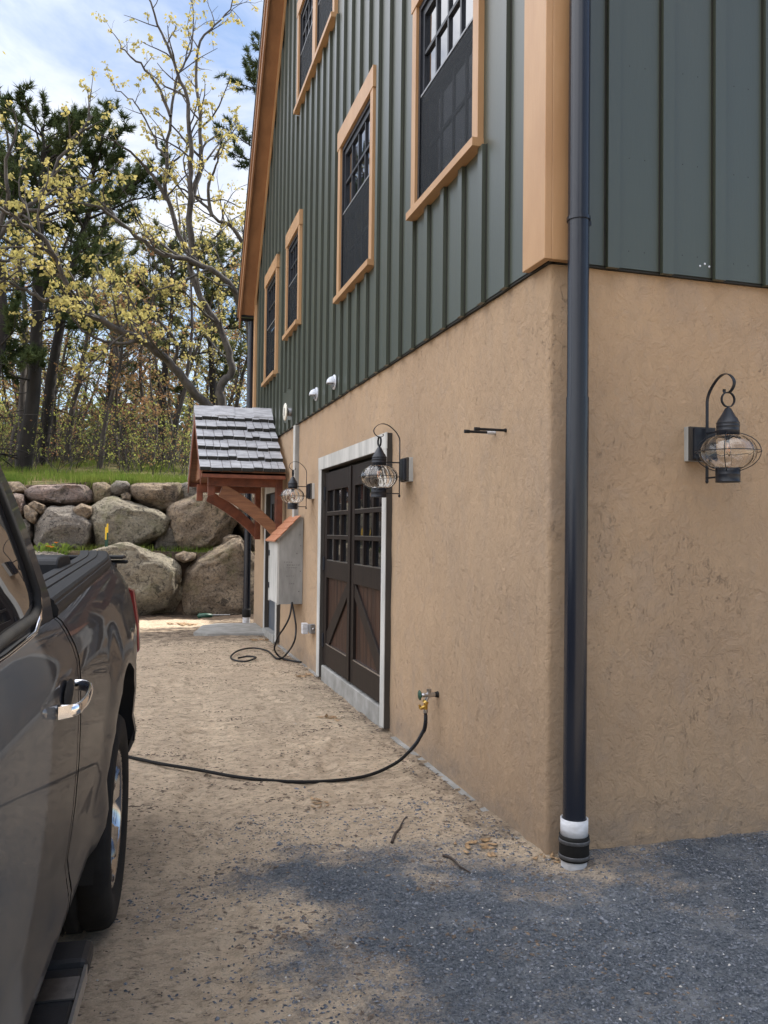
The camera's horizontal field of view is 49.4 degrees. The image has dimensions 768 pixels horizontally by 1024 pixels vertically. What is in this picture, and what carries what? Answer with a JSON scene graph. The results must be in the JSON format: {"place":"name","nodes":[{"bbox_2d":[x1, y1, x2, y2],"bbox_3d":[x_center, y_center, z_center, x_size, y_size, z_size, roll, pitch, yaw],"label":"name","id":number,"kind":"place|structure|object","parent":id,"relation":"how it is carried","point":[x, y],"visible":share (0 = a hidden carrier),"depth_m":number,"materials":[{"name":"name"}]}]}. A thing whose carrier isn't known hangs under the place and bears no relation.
{"place":"outdoors","nodes":[
{"label":"outdoors","id":0,"kind":"place"},
{"bbox_2d":[34,543,217,563],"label":"ledge grass","id":1,"kind":"structure","parent":0,"point":[152,549],"depth_m":15.64,"materials":[{"name":"plant"}]},
{"bbox_2d":[0,0,262,428],"label":"sky","id":2,"kind":"structure","parent":0,"point":[55,44],"materials":[{"name":"blue"}]},
{"bbox_2d":[0,461,767,1023],"bbox_3d":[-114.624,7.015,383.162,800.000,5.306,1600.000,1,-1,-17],"label":"ground","id":3,"kind":"structure","parent":0,"point":[160,955],"depth_m":3.65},
{"bbox_2d":[13,493,26,514],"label":"boulder","id":4,"kind":"object","parent":3,"relation":"on","point":[20,500],"visible":0.36,"depth_m":15.53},
{"bbox_2d":[8,481,26,493],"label":"boulder","id":5,"kind":"object","parent":4,"relation":"on","point":[18,487],"visible":0.56,"depth_m":15.65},
{"bbox_2d":[0,362,43,426],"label":"woodland tree","id":6,"kind":"object","parent":3,"relation":"on","point":[5,398],"visible":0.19,"depth_m":26.11,"materials":[{"name":"green plant"}]},
{"bbox_2d":[23,519,33,541],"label":"boulder","id":7,"kind":"object","parent":3,"relation":"on","point":[29,526],"visible":0.39,"depth_m":15.47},
{"bbox_2d":[23,505,39,523],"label":"boulder","id":8,"kind":"object","parent":7,"relation":"on","point":[31,515],"visible":0.93,"depth_m":15.37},
{"bbox_2d":[0,145,61,383],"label":"woodland tree","id":9,"kind":"object","parent":3,"relation":"on","point":[16,280],"visible":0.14,"depth_m":24.65,"materials":[{"name":"green plant"}]},
{"bbox_2d":[0,140,64,459],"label":"pine tree","id":10,"kind":"object","parent":3,"relation":"on","point":[8,320],"visible":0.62,"depth_m":20.94,"materials":[{"name":"green plant"}]},
{"bbox_2d":[1,233,66,409],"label":"woodland tree","id":11,"kind":"object","parent":3,"relation":"on","point":[16,390],"visible":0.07,"depth_m":27.49,"materials":[{"name":"green plant"}]},
{"bbox_2d":[2,269,65,416],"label":"woodland tree","id":12,"kind":"object","parent":3,"relation":"on","point":[29,307],"visible":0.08,"depth_m":28.49,"materials":[{"name":"green plant"}]},
{"bbox_2d":[0,235,81,428],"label":"woodland tree","id":13,"kind":"object","parent":3,"relation":"on","point":[11,392],"visible":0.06,"depth_m":36.70,"materials":[{"name":"green plant"}]},
{"bbox_2d":[8,263,77,458],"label":"woodland tree","id":14,"kind":"object","parent":3,"relation":"on","point":[65,341],"visible":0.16,"depth_m":28.81,"materials":[{"name":"green plant"}]},
{"bbox_2d":[35,550,63,554],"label":"boulder","id":15,"kind":"object","parent":3,"relation":"on","point":[45,553],"visible":0.13,"depth_m":14.78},
{"bbox_2d":[33,505,93,550],"bbox_3d":[-6.071,0.356,15.840,1.122,0.981,1.172,1,-1,-17],"label":"boulder","id":16,"kind":"object","parent":15,"relation":"on","point":[62,524],"visible":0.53,"depth_m":15.39,"materials":[{"name":"stone"}]},
{"bbox_2d":[28,501,45,513],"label":"boulder","id":17,"kind":"object","parent":16,"relation":"on","point":[38,507],"visible":0.88,"depth_m":15.47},
{"bbox_2d":[24,484,93,504],"bbox_3d":[-6.280,-0.337,16.176,1.300,0.423,0.951,1,-1,-17],"label":"boulder","id":18,"kind":"object","parent":16,"relation":"on","point":[69,494],"visible":0.86,"depth_m":15.79,"materials":[{"name":"stone"}]},
{"bbox_2d":[73,503,91,518],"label":"boulder","id":19,"kind":"object","parent":16,"relation":"on","point":[83,510],"visible":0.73,"depth_m":15.54,"materials":[{"name":"stone"}]},
{"bbox_2d":[33,542,77,554],"bbox_3d":[-5.933,0.973,14.962,0.821,0.875,0.467,1,-1,-17],"label":"flowering plant","id":20,"kind":"object","parent":3,"relation":"on","point":[48,549],"visible":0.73,"depth_m":14.93,"materials":[{"name":"green plant"}]},
{"bbox_2d":[1,103,117,464],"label":"woodland tree","id":21,"kind":"object","parent":3,"relation":"on","point":[13,436],"visible":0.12,"depth_m":24.08,"materials":[{"name":"green plant"}]},
{"bbox_2d":[0,51,123,466],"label":"woodland tree","id":22,"kind":"object","parent":3,"relation":"on","point":[22,388],"visible":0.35,"depth_m":23.17,"materials":[{"name":"green plant"}]},
{"bbox_2d":[8,240,115,435],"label":"woodland tree","id":23,"kind":"object","parent":3,"relation":"on","point":[64,354],"visible":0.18,"depth_m":29.75,"materials":[{"name":"green plant"}]},
{"bbox_2d":[0,67,136,289],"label":"oak tree","id":24,"kind":"object","parent":3,"relation":"on","point":[30,204],"visible":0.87,"depth_m":18.03,"materials":[{"name":"yellow plant"}]},
{"bbox_2d":[0,466,139,1023],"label":"pickup truck","id":25,"kind":"object","parent":3,"relation":"on","point":[69,637],"visible":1,"depth_m":1.98,"materials":[{"name":"paint"}]},
{"bbox_2d":[0,79,139,471],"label":"pine tree","id":26,"kind":"object","parent":3,"relation":"on","point":[37,168],"visible":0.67,"depth_m":22.15,"materials":[{"name":"green plant"}]},
{"bbox_2d":[39,301,105,451],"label":"woodland tree","id":27,"kind":"object","parent":3,"relation":"on","point":[66,407],"visible":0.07,"depth_m":37.59,"materials":[{"name":"green plant"}]},
{"bbox_2d":[8,181,140,461],"bbox_3d":[-10.330,-5.821,26.347,4.269,9.181,3.837,0,-1,19],"label":"woodland tree","id":28,"kind":"object","parent":3,"relation":"on","point":[54,419],"visible":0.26,"depth_m":26.04,"materials":[{"name":"green plant"}]},
{"bbox_2d":[56,343,99,458],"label":"woodland tree","id":29,"kind":"object","parent":3,"relation":"on","point":[67,412],"visible":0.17,"depth_m":34.95,"materials":[{"name":"green plant"}]},
{"bbox_2d":[40,279,123,457],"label":"woodland tree","id":30,"kind":"object","parent":3,"relation":"on","point":[79,411],"visible":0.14,"depth_m":36.09,"materials":[{"name":"green plant"}]},
{"bbox_2d":[58,350,107,460],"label":"woodland tree","id":31,"kind":"object","parent":3,"relation":"on","point":[90,401],"visible":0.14,"depth_m":37.97,"materials":[{"name":"green plant"}]},
{"bbox_2d":[67,356,111,459],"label":"woodland tree","id":32,"kind":"object","parent":3,"relation":"on","point":[84,395],"visible":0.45,"depth_m":30.32,"materials":[{"name":"green plant"}]},
{"bbox_2d":[44,142,136,461],"bbox_3d":[-9.325,-6.678,27.003,3.841,11.181,4.100,0,-2,27],"label":"woodland tree","id":33,"kind":"object","parent":3,"relation":"on","point":[76,392],"visible":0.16,"depth_m":26.42,"materials":[{"name":"green plant"}]},
{"bbox_2d":[10,96,175,465],"bbox_3d":[-9.005,-6.300,24.524,4.723,10.848,4.165,2,-2,-37],"label":"pine tree","id":34,"kind":"object","parent":3,"relation":"on","point":[94,159],"visible":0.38,"depth_m":24.25,"materials":[{"name":"green plant"}]},
{"bbox_2d":[0,456,188,505],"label":"grass","id":35,"kind":"structure","parent":3,"relation":"on","point":[11,474],"depth_m":20.04,"materials":[{"name":"plant"}]},
{"bbox_2d":[0,386,191,475],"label":"undergrowth","id":36,"kind":"object","parent":3,"relation":"on","point":[128,450],"depth_m":24.16,"materials":[{"name":"plant"}]},
{"bbox_2d":[7,460,187,485],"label":"dry grass","id":37,"kind":"structure","parent":3,"relation":"on","point":[86,470],"depth_m":22.96,"materials":[{"name":"plant"}]},
{"bbox_2d":[0,371,208,463],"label":"wood","id":38,"kind":"object","parent":3,"relation":"on","point":[89,421],"depth_m":48.75,"materials":[{"name":"plant"}]},
{"bbox_2d":[77,351,133,453],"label":"woodland tree","id":39,"kind":"object","parent":3,"relation":"on","point":[103,401],"visible":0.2,"depth_m":33.78,"materials":[{"name":"green plant"}]},
{"bbox_2d":[0,157,212,405],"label":"oak tree","id":40,"kind":"object","parent":3,"relation":"on","point":[141,316],"visible":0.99,"depth_m":17.82,"materials":[{"name":"yellow plant"}]},
{"bbox_2d":[54,263,160,468],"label":"woodland tree","id":41,"kind":"object","parent":3,"relation":"on","point":[103,432],"visible":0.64,"depth_m":24.16,"materials":[{"name":"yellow plant"}]},
{"bbox_2d":[68,266,151,459],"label":"woodland tree","id":42,"kind":"object","parent":3,"relation":"on","point":[109,362],"visible":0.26,"depth_m":28.58,"materials":[{"name":"green plant"}]},
{"bbox_2d":[54,222,176,460],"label":"tree","id":43,"kind":"object","parent":3,"relation":"on","point":[136,249],"visible":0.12,"depth_m":31.31,"materials":[{"name":"green plant"}]},
{"bbox_2d":[91,289,148,439],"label":"woodland tree","id":44,"kind":"object","parent":3,"relation":"on","point":[100,369],"visible":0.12,"depth_m":35.13,"materials":[{"name":"green plant"}]},
{"bbox_2d":[94,300,159,466],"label":"woodland tree","id":45,"kind":"object","parent":3,"relation":"on","point":[117,380],"visible":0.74,"depth_m":24.22,"materials":[{"name":"green plant"}]},
{"bbox_2d":[75,187,182,463],"bbox_3d":[-8.663,-6.139,27.606,3.451,10.047,3.684,1,-2,-26],"label":"woodland tree","id":46,"kind":"object","parent":3,"relation":"on","point":[117,347],"visible":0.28,"depth_m":27.15,"materials":[{"name":"green plant"}]},
{"bbox_2d":[107,346,153,441],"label":"woodland tree","id":47,"kind":"object","parent":3,"relation":"on","point":[125,404],"visible":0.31,"depth_m":30.48,"materials":[{"name":"green plant"}]},
{"bbox_2d":[85,260,187,447],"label":"woodland tree","id":48,"kind":"object","parent":3,"relation":"on","point":[130,382],"visible":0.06,"depth_m":36.21,"materials":[{"name":"green plant"}]},
{"bbox_2d":[93,542,182,614],"bbox_3d":[-4.772,1.296,15.489,1.993,1.489,1.552,1,-1,-17],"label":"boulder","id":49,"kind":"object","parent":3,"relation":"on","point":[153,580],"visible":0.55,"depth_m":14.93,"materials":[{"name":"stone"}]},
{"bbox_2d":[89,496,170,547],"bbox_3d":[-4.966,0.263,16.239,1.553,1.150,1.293,1,-1,-17],"label":"boulder","id":50,"kind":"object","parent":49,"relation":"on","point":[141,525],"visible":0.74,"depth_m":15.71,"materials":[{"name":"stone"}]},
{"bbox_2d":[93,482,110,502],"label":"boulder","id":51,"kind":"object","parent":50,"relation":"on","point":[101,490],"visible":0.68,"depth_m":16.06,"materials":[{"name":"stone"}]},
{"bbox_2d":[110,480,130,495],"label":"boulder","id":52,"kind":"object","parent":50,"relation":"on","point":[118,488],"visible":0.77,"depth_m":16.14,"materials":[{"name":"stone"}]},
{"bbox_2d":[100,228,185,464],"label":"woodland tree","id":53,"kind":"object","parent":3,"relation":"on","point":[141,364],"visible":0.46,"depth_m":26.05,"materials":[{"name":"green plant"}]},
{"bbox_2d":[40,131,247,342],"bbox_3d":[-5.100,-5.684,19.667,5.970,6.972,3.403,2,-2,-52],"label":"oak tree","id":54,"kind":"object","parent":3,"relation":"on","point":[229,284],"visible":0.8,"depth_m":19.49,"materials":[{"name":"yellow plant"}]},
{"bbox_2d":[123,347,179,465],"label":"woodland tree","id":55,"kind":"object","parent":3,"relation":"on","point":[155,411],"visible":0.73,"depth_m":25.76,"materials":[{"name":"green plant"}]},
{"bbox_2d":[120,250,188,459],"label":"woodland tree","id":56,"kind":"object","parent":3,"relation":"on","point":[153,362],"visible":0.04,"depth_m":40.77,"materials":[{"name":"green plant"}]},
{"bbox_2d":[129,482,183,510],"bbox_3d":[-4.497,-0.288,16.652,1.160,0.628,1.054,1,-1,-17],"label":"boulder","id":57,"kind":"object","parent":3,"relation":"on","point":[160,496],"visible":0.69,"depth_m":16.25,"materials":[{"name":"stone"}]},
{"bbox_2d":[130,322,191,464],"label":"woodland tree","id":58,"kind":"object","parent":3,"relation":"on","point":[167,414],"visible":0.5,"depth_m":28.41,"materials":[{"name":"green plant"}]},
{"bbox_2d":[102,227,221,429],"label":"woodland tree","id":59,"kind":"object","parent":3,"relation":"on","point":[148,261],"visible":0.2,"depth_m":31.93,"materials":[{"name":"green plant"}]},
{"bbox_2d":[105,216,225,460],"bbox_3d":[-8.305,-6.283,31.530,4.455,9.936,4.282,1,-1,-17],"label":"tree","id":60,"kind":"object","parent":3,"relation":"on","point":[167,262],"visible":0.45,"depth_m":31.15,"materials":[{"name":"green plant"}]},
{"bbox_2d":[154,524,178,550],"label":"boulder","id":61,"kind":"object","parent":3,"relation":"on","point":[166,540],"visible":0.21,"depth_m":16.14,"materials":[{"name":"stone"}]},
{"bbox_2d":[115,206,234,457],"bbox_3d":[-8.743,-6.889,35.979,5.481,11.788,4.926,2,-2,-34],"label":"woodland tree","id":62,"kind":"object","parent":3,"relation":"on","point":[172,415],"visible":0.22,"depth_m":35.88,"materials":[{"name":"green plant"}]},
{"bbox_2d":[91,0,262,405],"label":"oak tree","id":63,"kind":"object","parent":3,"relation":"on","point":[225,379],"visible":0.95,"depth_m":20.69,"materials":[{"name":"yellow plant"}]},
{"bbox_2d":[127,201,240,461],"bbox_3d":[-6.959,-6.043,27.501,4.062,9.720,4.519,0,-1,10],"label":"woodland tree","id":64,"kind":"object","parent":3,"relation":"on","point":[184,391],"visible":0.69,"depth_m":27.99,"materials":[{"name":"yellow plant"}]},
{"bbox_2d":[175,551,195,562],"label":"boulder","id":65,"kind":"object","parent":3,"relation":"on","point":[184,556],"visible":1,"depth_m":15.36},
{"bbox_2d":[142,258,239,463],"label":"woodland tree","id":66,"kind":"object","parent":3,"relation":"on","point":[195,373],"visible":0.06,"depth_m":39.53,"materials":[{"name":"green plant"}]},
{"bbox_2d":[147,250,240,439],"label":"woodland tree","id":67,"kind":"object","parent":3,"relation":"on","point":[200,340],"visible":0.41,"depth_m":30.91,"materials":[{"name":"green plant"}]},
{"bbox_2d":[143,234,246,420],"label":"woodland tree","id":68,"kind":"object","parent":3,"relation":"on","point":[207,386],"visible":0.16,"depth_m":36.63,"materials":[{"name":"green plant"}]},
{"bbox_2d":[149,162,246,406],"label":"woodland tree","id":69,"kind":"object","parent":3,"relation":"on","point":[228,277],"visible":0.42,"depth_m":31.95,"materials":[{"name":"green plant"}]},
{"bbox_2d":[151,230,246,424],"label":"tree","id":70,"kind":"object","parent":3,"relation":"on","point":[231,320],"visible":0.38,"depth_m":32.50,"materials":[{"name":"green plant"}]},
{"bbox_2d":[166,493,237,551],"bbox_3d":[-3.613,0.163,16.582,1.421,1.302,1.436,1,-1,-17],"label":"boulder","id":71,"kind":"object","parent":3,"relation":"on","point":[204,523],"visible":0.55,"depth_m":16.00,"materials":[{"name":"stone"}]},
{"bbox_2d":[170,255,246,407],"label":"woodland tree","id":72,"kind":"object","parent":3,"relation":"on","point":[207,349],"visible":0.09,"depth_m":40.15,"materials":[{"name":"green plant"}]},
{"bbox_2d":[176,322,246,426],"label":"woodland tree","id":73,"kind":"object","parent":3,"relation":"on","point":[237,380],"visible":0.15,"depth_m":35.31,"materials":[{"name":"green plant"}]},
{"bbox_2d":[181,482,244,497],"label":"boulder","id":74,"kind":"object","parent":3,"relation":"on","point":[192,490],"visible":0.03,"depth_m":16.54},
{"bbox_2d":[197,613,229,618],"bbox_3d":[-3.049,1.852,14.935,0.605,0.100,0.146,2,-2,-34],"label":"garden tool","id":75,"kind":"object","parent":3,"relation":"on","point":[204,615],"visible":0.99,"depth_m":14.82,"materials":[{"name":"green paint"}]},
{"bbox_2d":[185,217,246,407],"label":"woodland tree","id":76,"kind":"object","parent":3,"relation":"on","point":[242,373],"visible":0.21,"depth_m":33.75,"materials":[{"name":"green plant"}]},
{"bbox_2d":[181,538,254,614],"bbox_3d":[-3.142,1.292,16.036,1.636,1.607,1.456,1,-1,-17],"label":"boulder","id":77,"kind":"object","parent":3,"relation":"on","point":[212,581],"visible":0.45,"depth_m":15.42,"materials":[{"name":"stone"}]},
{"bbox_2d":[193,623,263,635],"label":"concrete path","id":78,"kind":"structure","parent":3,"relation":"on","point":[236,629],"depth_m":12.66,"materials":[{"name":"concrete"}]},
{"bbox_2d":[212,30,260,171],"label":"pine tree","id":79,"kind":"object","parent":3,"relation":"on","point":[251,75],"visible":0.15,"depth_m":27.04,"materials":[{"name":"green plant"}]},
{"bbox_2d":[236,494,254,551],"bbox_3d":[-2.621,0.242,16.932,0.788,1.362,1.159,1,-1,-17],"label":"boulder","id":80,"kind":"object","parent":3,"relation":"on","point":[239,527],"visible":0.18,"depth_m":16.49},
{"bbox_2d":[230,602,301,662],"bbox_3d":[-1.554,1.417,10.175,0.694,0.716,1.477,2,-2,-33],"label":"power cable","id":81,"kind":"object","parent":3,"relation":"on","point":[281,631],"visible":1,"depth_m":9.88,"materials":[{"name":"black plastic"}]},
{"bbox_2d":[129,710,427,783],"bbox_3d":[-0.985,1.469,5.391,2.505,0.392,0.465,0,-1,8],"label":"garden hose","id":82,"kind":"object","parent":3,"relation":"on","point":[414,745],"visible":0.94,"depth_m":5.29,"materials":[{"name":"rubber"}]},
{"bbox_2d":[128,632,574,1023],"bbox_3d":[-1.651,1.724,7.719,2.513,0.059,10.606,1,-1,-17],"label":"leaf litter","id":83,"kind":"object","parent":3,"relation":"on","point":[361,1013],"visible":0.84,"depth_m":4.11,"materials":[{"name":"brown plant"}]},
{"bbox_2d":[61,616,734,1023],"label":"ground debris","id":84,"kind":"object","parent":3,"relation":"on","point":[401,874],"visible":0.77,"depth_m":3.63,"materials":[{"name":"brown plant"}]},
{"bbox_2d":[96,678,762,1023],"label":"pale pebbles","id":85,"kind":"object","parent":3,"relation":"on","point":[482,907],"visible":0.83,"depth_m":3.31,"materials":[{"name":"gravel"}]},
{"bbox_2d":[454,838,496,856],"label":"dry leaves","id":86,"kind":"object","parent":3,"relation":"on","point":[467,845],"visible":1,"depth_m":4.12,"materials":[{"name":"beige plant"}]},
{"bbox_2d":[236,0,767,854],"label":"house","id":87,"kind":"structure","parent":3,"relation":"on","point":[404,262],"depth_m":4.42,"materials":[{"name":"paint"}]},
{"bbox_2d":[187,405,285,538],"bbox_3d":[-2.174,-0.559,11.932,1.099,1.912,2.625,1,-1,-17],"label":"door canopy","id":88,"kind":"object","parent":87,"relation":"attached to","point":[235,452],"visible":1,"depth_m":11.18,"materials":[{"name":"wood"}]},
{"bbox_2d":[242,321,253,622],"bbox_3d":[-2.292,-0.630,14.121,0.148,5.202,0.148,1,-1,-17],"label":"downspout","id":89,"kind":"object","parent":87,"relation":"attached to","point":[246,612],"visible":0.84,"depth_m":14.06,"materials":[{"name":"paint"}]},
{"bbox_2d":[261,254,279,386],"bbox_3d":[-1.655,-2.789,12.342,0.137,1.707,1.150,1,-1,-17],"label":"window","id":90,"kind":"structure","parent":87,"relation":"in","point":[271,279],"depth_m":12.35,"materials":[{"name":"brown wood"}]},
{"bbox_2d":[269,494,274,630],"bbox_3d":[-1.554,0.719,12.006,0.047,1.975,0.970,1,-1,-17],"label":"entry door","id":91,"kind":"structure","parent":87,"relation":"in","point":[271,603],"depth_m":12.20,"materials":[{"name":"paint"}]},
{"bbox_2d":[265,515,302,604],"bbox_3d":[-1.226,0.573,10.181,0.343,1.056,0.748,1,-1,-17],"label":"utility cabinet","id":92,"kind":"object","parent":87,"relation":"attached to","point":[284,539],"visible":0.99,"depth_m":9.88,"materials":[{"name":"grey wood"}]},
{"bbox_2d":[282,209,302,340],"bbox_3d":[-1.142,-2.985,10.636,0.137,1.407,0.980,1,-1,-17],"label":"window","id":93,"kind":"structure","parent":87,"relation":"in","point":[293,238],"depth_m":10.64,"materials":[{"name":"brown wood"}]},
{"bbox_2d":[292,425,299,516],"bbox_3d":[-1.085,-0.490,10.298,0.062,1.160,0.114,1,-1,-17],"label":"conduit cover","id":94,"kind":"object","parent":87,"relation":"attached to","point":[296,429],"visible":0.57,"depth_m":10.25,"materials":[{"name":"grey metal"}]},
{"bbox_2d":[279,461,314,508],"bbox_3d":[-0.983,-0.300,9.369,0.391,0.538,0.308,1,-1,-17],"label":"wall lantern","id":95,"kind":"object","parent":87,"relation":"attached to","point":[292,495],"depth_m":9.31,"materials":[{"name":"black metal"}]},
{"bbox_2d":[301,623,314,633],"bbox_3d":[-0.833,1.292,9.231,0.135,0.120,0.187,1,-1,-17],"label":"electrical outlet","id":96,"kind":"object","parent":87,"relation":"attached to","point":[306,628],"visible":0.98,"depth_m":9.22,"materials":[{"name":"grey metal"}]},
{"bbox_2d":[293,0,337,114],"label":"window","id":97,"kind":"structure","parent":87,"relation":"in","point":[315,18],"depth_m":9.88,"materials":[{"name":"brown wood"}]},
{"bbox_2d":[322,466,349,679],"bbox_3d":[-0.458,0.577,8.245,0.057,1.990,1.130,1,-1,-17],"label":"carriage door","id":98,"kind":"structure","parent":87,"relation":"in","point":[336,489],"depth_m":8.30,"materials":[{"name":"brown wood"}]},
{"bbox_2d":[333,64,375,303],"bbox_3d":[-0.248,-2.910,7.640,0.137,1.702,1.290,1,-1,-17],"label":"window","id":99,"kind":"structure","parent":87,"relation":"in","point":[356,137],"depth_m":7.63,"materials":[{"name":"brown wood"}]},
{"bbox_2d":[349,460,381,701],"bbox_3d":[-0.130,0.554,7.149,0.057,1.990,1.132,1,-1,-17],"label":"carriage door","id":100,"kind":"structure","parent":87,"relation":"in","point":[366,520],"depth_m":7.25,"materials":[{"name":"brown wood"}]},
{"bbox_2d":[358,423,412,497],"bbox_3d":[0.005,-0.374,6.065,0.391,0.538,0.308,1,-1,-17],"label":"wall lantern","id":101,"kind":"object","parent":87,"relation":"attached to","point":[379,476],"depth_m":6.00,"materials":[{"name":"black metal"}]},
{"bbox_2d":[418,689,438,709],"bbox_3d":[0.289,1.225,5.453,0.140,0.135,0.066,1,-1,-17],"label":"hose tap","id":102,"kind":"object","parent":87,"relation":"attached to","point":[427,695],"visible":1,"depth_m":5.44,"materials":[{"name":"metal"}]},
{"bbox_2d":[406,0,484,220],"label":"window","id":103,"kind":"structure","parent":87,"relation":"in","point":[447,119],"depth_m":5.47,"materials":[{"name":"brown wood"}]},
{"bbox_2d":[558,0,590,870],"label":"downspout","id":104,"kind":"object","parent":87,"relation":"attached to","point":[574,843],"visible":0.94,"depth_m":3.91,"materials":[{"name":"paint"}]},
{"bbox_2d":[684,373,761,482],"bbox_3d":[1.671,-0.413,4.119,0.308,0.538,0.391,1,-1,-17],"label":"wall lantern","id":105,"kind":"object","parent":87,"relation":"attached to","point":[725,450],"depth_m":4.03,"materials":[{"name":"black metal"}]},
{"bbox_2d":[86,771,767,1023],"bbox_3d":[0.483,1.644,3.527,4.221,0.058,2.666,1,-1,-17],"label":"loose gravel","id":106,"kind":"structure","parent":0,"point":[535,962],"depth_m":3.29,"materials":[{"name":"gravel"}]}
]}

